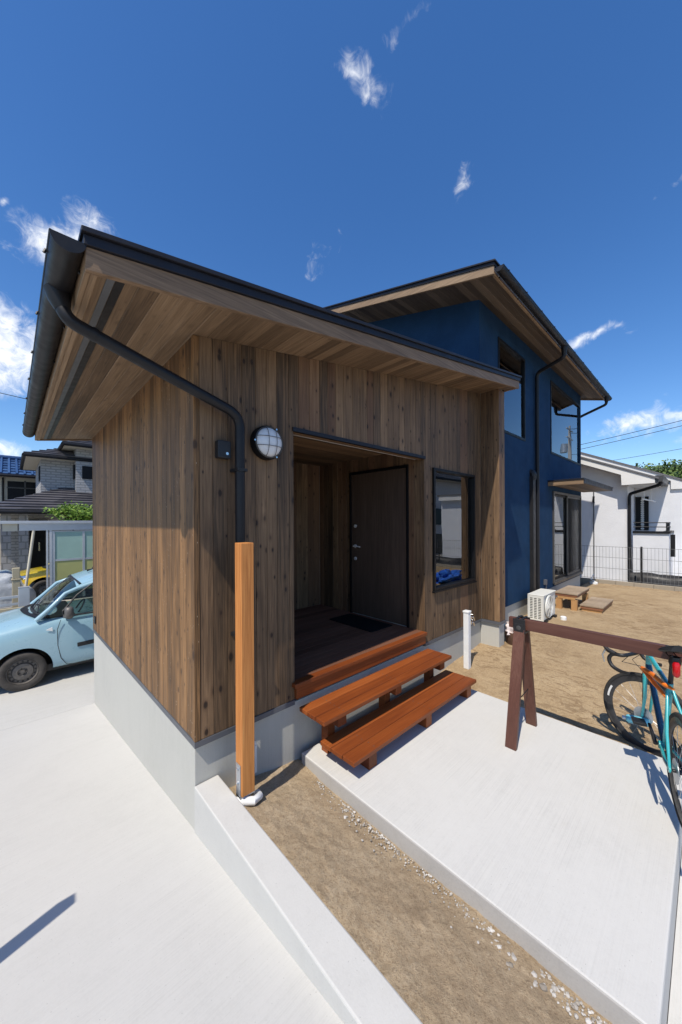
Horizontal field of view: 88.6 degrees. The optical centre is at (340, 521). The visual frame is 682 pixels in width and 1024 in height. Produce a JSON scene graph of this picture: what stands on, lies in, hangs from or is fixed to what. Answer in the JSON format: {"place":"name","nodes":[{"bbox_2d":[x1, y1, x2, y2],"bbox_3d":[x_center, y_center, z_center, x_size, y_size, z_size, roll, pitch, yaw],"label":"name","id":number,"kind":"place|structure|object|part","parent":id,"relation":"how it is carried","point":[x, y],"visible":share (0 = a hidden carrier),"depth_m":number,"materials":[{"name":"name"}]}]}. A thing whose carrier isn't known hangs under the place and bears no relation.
{"place":"outdoors","nodes":[
{"label":"outdoors","id":0,"kind":"place"},
{"bbox_2d":[0,455,35,564],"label":"blue roof house","id":1,"kind":"structure","parent":0,"point":[15,481],"depth_m":16.49,"materials":[{"name":"blue tile"}]},
{"bbox_2d":[7,481,35,499],"bbox_3d":[-15.153,-1.429,16.644,1.080,0.900,0.050,0,0,-43],"label":"window","id":2,"kind":"structure","parent":1,"relation":"in","point":[12,493],"depth_m":16.52,"materials":[{"name":"black glass"}]},
{"bbox_2d":[0,441,92,570],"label":"neighbour house","id":3,"kind":"structure","parent":0,"point":[63,470],"depth_m":12.72,"materials":[{"name":"tile"}]},
{"bbox_2d":[29,520,47,568],"bbox_3d":[-10.787,0.976,12.464,0.500,2.050,0.110,0,0,-43],"label":"door","id":4,"kind":"structure","parent":3,"relation":"in","point":[38,559],"depth_m":12.45,"materials":[{"name":"black metal"}]},
{"bbox_2d":[38,466,39,481],"bbox_3d":[-11.610,-1.820,13.439,0.033,0.550,0.500,0,0,-43],"label":"window","id":5,"kind":"structure","parent":3,"relation":"in","point":[39,466],"depth_m":13.52,"materials":[{"name":"black glass"}]},
{"bbox_2d":[82,466,91,478],"bbox_3d":[-9.894,-1.904,13.725,0.450,0.500,0.038,0,0,-43],"label":"window","id":6,"kind":"structure","parent":3,"relation":"in","point":[86,470],"depth_m":13.65,"materials":[{"name":"black glass"}]},
{"bbox_2d":[0,661,93,730],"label":"parking apron","id":7,"kind":"object","parent":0,"point":[57,691],"depth_m":5.33,"materials":[{"name":"concrete"}]},
{"bbox_2d":[0,567,93,691],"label":"parked car","id":8,"kind":"object","parent":7,"relation":"on","point":[48,629],"visible":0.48,"depth_m":5.84,"materials":[{"name":"blue paint"}]},
{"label":"side window","id":9,"kind":"part","parent":8,"relation":"part of","materials":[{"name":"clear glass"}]},
{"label":"side window","id":10,"kind":"part","parent":8,"relation":"part of","materials":[{"name":"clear glass"}]},
{"bbox_2d":[0,703,343,1023],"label":"driveway","id":11,"kind":"structure","parent":0,"point":[123,900],"depth_m":1.82,"materials":[{"name":"concrete"}]},
{"bbox_2d":[194,775,422,1023],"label":"curb wall","id":12,"kind":"structure","parent":11,"relation":"on","point":[344,975],"depth_m":1.58,"materials":[{"name":"concrete"}]},
{"bbox_2d":[22,225,612,829],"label":"house","id":13,"kind":"structure","parent":0,"point":[404,461],"depth_m":3.38,"materials":[{"name":"wood"}]},
{"bbox_2d":[329,614,391,631],"bbox_3d":[0.243,1.312,4.540,0.390,0.010,0.760,0,0,-43],"label":"doormat","id":14,"kind":"object","parent":13,"relation":"on","point":[363,623],"visible":1,"depth_m":4.50,"materials":[{"name":"black fabric"}]},
{"bbox_2d":[349,464,408,627],"bbox_3d":[0.483,0.308,4.689,0.102,2.020,1.030,0,0,-43],"label":"front door","id":15,"kind":"structure","parent":13,"relation":"in","point":[378,498],"depth_m":4.65,"materials":[{"name":"wood"}]},
{"bbox_2d":[432,468,476,592],"bbox_3d":[1.494,0.109,4.672,1.115,1.532,0.136,0,0,-43],"label":"window","id":16,"kind":"structure","parent":13,"relation":"in","point":[453,493],"depth_m":4.67,"materials":[{"name":"clear glass"}]},
{"bbox_2d":[498,337,525,440],"bbox_3d":[3.049,-2.312,6.308,1.240,1.565,0.112,0,0,-43],"label":"window","id":17,"kind":"structure","parent":13,"relation":"in","point":[509,360],"depth_m":6.41,"materials":[{"name":"clear glass"}]},
{"bbox_2d":[550,380,580,464],"bbox_3d":[5.562,-2.331,8.686,2.560,1.630,0.112,0,0,-43],"label":"window","id":18,"kind":"structure","parent":13,"relation":"in","point":[563,409],"depth_m":8.59,"materials":[{"name":"clear glass"}]},
{"bbox_2d":[552,491,582,584],"bbox_3d":[5.628,0.374,8.710,2.470,2.110,0.150,0,0,-43],"label":"sliding door","id":19,"kind":"structure","parent":13,"relation":"in","point":[566,508],"depth_m":8.66,"materials":[{"name":"clear glass"}]},
{"bbox_2d":[0,0,681,468],"label":"sky","id":20,"kind":"structure","parent":0,"point":[322,153],"materials":[{"name":"blue"}]},
{"bbox_2d":[229,759,611,1023],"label":"soil bed","id":21,"kind":"object","parent":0,"point":[430,964],"visible":0.92,"depth_m":1.66,"materials":[{"name":"brown soil"}]},
{"bbox_2d":[235,542,254,799],"bbox_3d":[-0.636,1.022,2.291,0.113,1.762,0.090,0,0,-43],"label":"timber post","id":22,"kind":"object","parent":21,"relation":"on","point":[244,655],"visible":0.97,"depth_m":2.26,"materials":[{"name":"brown wood"}]},
{"bbox_2d":[237,789,262,805],"bbox_3d":[-0.597,1.829,2.285,0.215,0.094,0.121,0,0,-43],"label":"drain pipe","id":23,"kind":"object","parent":21,"relation":"on","point":[256,798],"visible":0.78,"depth_m":2.25,"materials":[{"name":"white plastic"}]},
{"bbox_2d":[312,781,606,1023],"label":"gravel","id":24,"kind":"structure","parent":0,"point":[554,989],"depth_m":1.58,"materials":[{"name":"grey gravel"}]},
{"bbox_2d":[302,689,681,1023],"bbox_3d":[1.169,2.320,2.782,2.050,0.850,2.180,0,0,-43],"label":"concrete slab","id":25,"kind":"structure","parent":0,"point":[552,846],"depth_m":2.13,"materials":[{"name":"grey concrete"}]},
{"bbox_2d":[299,649,451,753],"bbox_3d":[0.448,1.697,3.355,1.871,0.401,0.308,0,0,-43],"label":"wooden step","id":26,"kind":"object","parent":25,"relation":"on","point":[329,712],"visible":0.89,"depth_m":3.15,"materials":[{"name":"red wood"}]},
{"bbox_2d":[320,670,475,769],"bbox_3d":[0.656,1.812,3.280,1.913,0.169,0.365,0,0,-43],"label":"wooden step","id":27,"kind":"object","parent":25,"relation":"on","point":[363,740],"visible":1,"depth_m":3.06,"materials":[{"name":"red wood"}]},
{"bbox_2d":[505,615,681,750],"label":"bicycle rack","id":28,"kind":"object","parent":25,"relation":"on","point":[521,671],"visible":1,"depth_m":2.95,"materials":[{"name":"brown wood"}]},
{"bbox_2d":[602,645,681,827],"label":"bicycle","id":29,"kind":"object","parent":28,"relation":"hanging from","point":[669,752],"visible":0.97,"depth_m":2.55,"materials":[{"name":"teal paint"}]},
{"bbox_2d":[440,582,681,762],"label":"yard soil","id":30,"kind":"structure","parent":0,"point":[572,678],"depth_m":4.49,"materials":[{"name":"brown soil"}]},
{"bbox_2d":[463,610,474,669],"bbox_3d":[1.684,1.521,4.554,0.248,0.742,0.082,0,0,-43],"label":"standpipe","id":31,"kind":"object","parent":30,"relation":"on","point":[467,619],"visible":1,"depth_m":4.47,"materials":[{"name":"white plastic"}]},
{"bbox_2d":[504,621,512,644],"bbox_3d":[2.551,1.641,5.165,0.269,0.375,0.266,0,0,-1],"label":"plant pot","id":32,"kind":"object","parent":30,"relation":"on","point":[508,630],"visible":0.34,"depth_m":5.12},
{"bbox_2d":[528,588,556,622],"bbox_3d":[3.763,1.574,6.534,0.729,0.506,0.320,0,0,-43],"label":"air conditioner","id":33,"kind":"object","parent":30,"relation":"on","point":[541,604],"visible":0.99,"depth_m":6.31,"materials":[{"name":"white metal"}]},
{"bbox_2d":[555,585,589,610],"bbox_3d":[4.993,1.654,7.525,1.028,0.365,0.410,0,0,-43],"label":"garden step","id":34,"kind":"object","parent":30,"relation":"on","point":[570,593],"visible":0.89,"depth_m":7.29,"materials":[{"name":"beige wood"}]},
{"bbox_2d":[580,597,612,612],"bbox_3d":[5.355,1.755,7.303,1.048,0.140,0.390,0,0,-43],"label":"garden step","id":35,"kind":"object","parent":30,"relation":"on","point":[596,604],"visible":1,"depth_m":7.08,"materials":[{"name":"beige wood"}]},
{"bbox_2d":[580,577,681,591],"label":"block wall","id":36,"kind":"structure","parent":30,"relation":"on","point":[583,581],"depth_m":9.59,"materials":[{"name":"concrete"}]},
{"bbox_2d":[581,545,681,585],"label":"fence","id":37,"kind":"object","parent":36,"relation":"on","point":[641,564],"visible":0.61,"depth_m":9.48,"materials":[{"name":"metal"}]},
{"bbox_2d":[590,574,597,583],"bbox_3d":[7.303,1.677,10.090,0.207,0.277,0.200,0,0,-43],"label":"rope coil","id":38,"kind":"object","parent":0,"point":[592,582],"visible":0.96,"depth_m":10.06,"materials":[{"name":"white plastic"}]},
{"bbox_2d":[580,452,681,581],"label":"white house","id":39,"kind":"structure","parent":0,"point":[638,507],"depth_m":10.80,"materials":[{"name":"paint"}]},
{"bbox_2d":[636,497,641,529],"bbox_3d":[9.719,-0.256,11.407,0.045,1.080,0.140,0,0,-43],"label":"window","id":40,"kind":"structure","parent":39,"relation":"in","point":[638,499],"depth_m":11.39,"materials":[{"name":"black glass"}]},
{"bbox_2d":[644,496,648,529],"bbox_3d":[9.850,-0.256,11.269,0.045,1.080,0.120,0,0,-43],"label":"window","id":41,"kind":"structure","parent":39,"relation":"in","point":[646,503],"depth_m":11.25,"materials":[{"name":"black glass"}]},
{"bbox_2d":[668,859,681,1023],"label":"pavement","id":42,"kind":"structure","parent":0,"point":[675,1010],"depth_m":1.66,"materials":[{"name":"concrete"}]},
{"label":"neighbour lot","id":43,"kind":"structure","parent":0,"visible":0},
{"bbox_2d":[11,567,20,606],"bbox_3d":[-7.376,1.522,7.931,0.164,0.925,0.164,0,0,-43],"label":"stone post","id":44,"kind":"object","parent":43,"relation":"on","point":[15,579],"visible":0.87,"depth_m":7.87,"materials":[{"name":"beige stone"}]},
{"bbox_2d":[0,569,36,607],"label":"silver cover","id":45,"kind":"object","parent":43,"relation":"on","point":[5,583],"visible":0.46,"depth_m":8.19,"materials":[{"name":"silver metal"}]},
{"bbox_2d":[20,563,48,596],"bbox_3d":[-7.226,1.295,10.070,3.618,1.417,1.892,0,0,-43],"label":"parked car","id":46,"kind":"object","parent":43,"relation":"on","point":[37,576],"visible":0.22,"depth_m":8.78,"materials":[{"name":"yellow paint"}]},
{"bbox_2d":[0,521,92,588],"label":"carport","id":47,"kind":"object","parent":43,"relation":"on","point":[70,552],"visible":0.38,"depth_m":8.88,"materials":[{"name":"metal"}]},
{"bbox_2d":[42,500,92,530],"bbox_3d":[-7.534,0.690,10.027,1.464,2.597,1.207,0,0,-13],"label":"bush","id":48,"kind":"object","parent":43,"relation":"on","point":[73,512],"visible":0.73,"depth_m":9.84,"materials":[{"name":"green plant"}]},
{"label":"neighbour yard","id":49,"kind":"structure","parent":0,"visible":0},
{"bbox_2d":[630,572,681,586],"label":"black tarpaulin","id":50,"kind":"object","parent":49,"relation":"on","point":[653,578],"visible":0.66,"depth_m":9.68,"materials":[{"name":"plastic"}]},
{"bbox_3d":[29.760,-3.040,22.480,2.200,11.400,0.920,0,0,-43],"label":"utility pole","id":51,"kind":"object","parent":49,"relation":"on","visible":0},
{"bbox_2d":[581,420,681,444],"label":"power cable","id":52,"kind":"object","parent":51,"relation":"attached to","point":[633,432],"visible":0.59,"depth_m":27.88,"materials":[{"name":"black plastic"}]},
{"bbox_2d":[583,426,679,448],"bbox_3d":[23.727,-6.947,27.967,15.768,2.271,0.040,0,0,41],"label":"power cable","id":53,"kind":"object","parent":51,"relation":"attached to","point":[632,437],"visible":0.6,"depth_m":28.15,"materials":[{"name":"black plastic"}]},
{"label":"ground","id":54,"kind":"structure","parent":0,"visible":0},
{"bbox_2d":[0,600,70,612],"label":"retaining wall","id":55,"kind":"structure","parent":54,"relation":"on","point":[5,609],"depth_m":7.50,"materials":[{"name":"beige concrete"}]},
{"bbox_2d":[0,595,17,606],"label":"garden railing","id":56,"kind":"object","parent":55,"relation":"on","point":[8,604],"visible":1,"depth_m":7.52,"materials":[{"name":"metal"}]},
{"bbox_2d":[18,586,29,606],"bbox_3d":[-6.990,1.658,7.702,0.193,0.430,0.107,0,0,-43],"label":"gate post","id":57,"kind":"object","parent":55,"relation":"on","point":[23,596],"visible":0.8,"depth_m":7.66,"materials":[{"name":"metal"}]},
{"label":"hill","id":58,"kind":"structure","parent":0,"visible":0},
{"bbox_2d":[632,458,681,478],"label":"woods","id":59,"kind":"object","parent":58,"relation":"on","point":[671,470],"visible":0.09,"depth_m":53.04,"materials":[{"name":"green plant"}]}
]}

